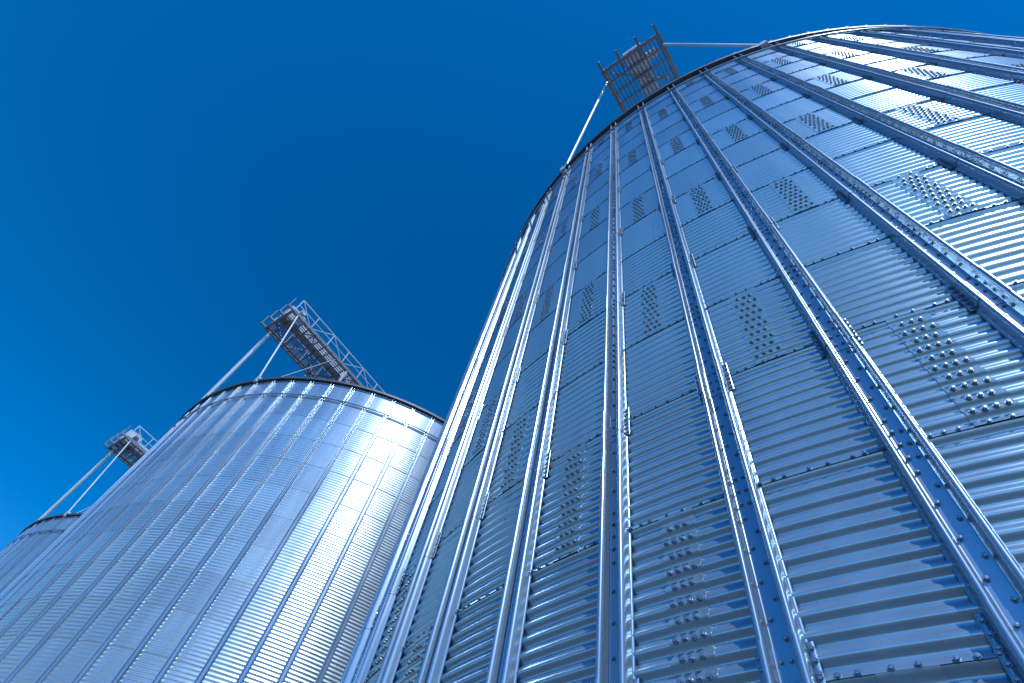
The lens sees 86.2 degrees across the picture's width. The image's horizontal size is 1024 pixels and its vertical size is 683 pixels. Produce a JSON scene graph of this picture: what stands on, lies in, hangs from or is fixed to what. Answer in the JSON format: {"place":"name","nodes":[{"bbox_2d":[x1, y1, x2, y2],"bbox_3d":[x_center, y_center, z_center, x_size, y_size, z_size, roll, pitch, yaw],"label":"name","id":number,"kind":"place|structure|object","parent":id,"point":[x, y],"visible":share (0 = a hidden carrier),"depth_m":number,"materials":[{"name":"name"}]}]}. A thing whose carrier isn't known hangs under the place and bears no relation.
{"place":"outdoors","nodes":[
{"label":"outdoors","id":0,"kind":"place"},
{"bbox_2d":[0,426,282,681],"bbox_3d":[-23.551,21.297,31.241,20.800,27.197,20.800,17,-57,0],"label":"grain silo","id":1,"kind":"object","parent":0,"point":[26,548],"visible":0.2,"depth_m":30.86,"materials":[{"name":"metal"}]},
{"bbox_2d":[0,298,444,682],"bbox_3d":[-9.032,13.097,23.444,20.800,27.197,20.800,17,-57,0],"label":"grain silo","id":2,"kind":"object","parent":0,"point":[294,495],"visible":0.68,"depth_m":16.55,"materials":[{"name":"metal"}]},
{"bbox_2d":[0,0,1023,551],"label":"sky","id":3,"kind":"structure","parent":0,"point":[175,175],"materials":[{"name":"blue"}]},
{"bbox_2d":[340,24,1023,682],"bbox_3d":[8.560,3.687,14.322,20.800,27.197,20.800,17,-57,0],"label":"grain silo","id":4,"kind":"object","parent":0,"point":[738,398],"visible":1,"depth_m":4.28,"materials":[{"name":"metal"}]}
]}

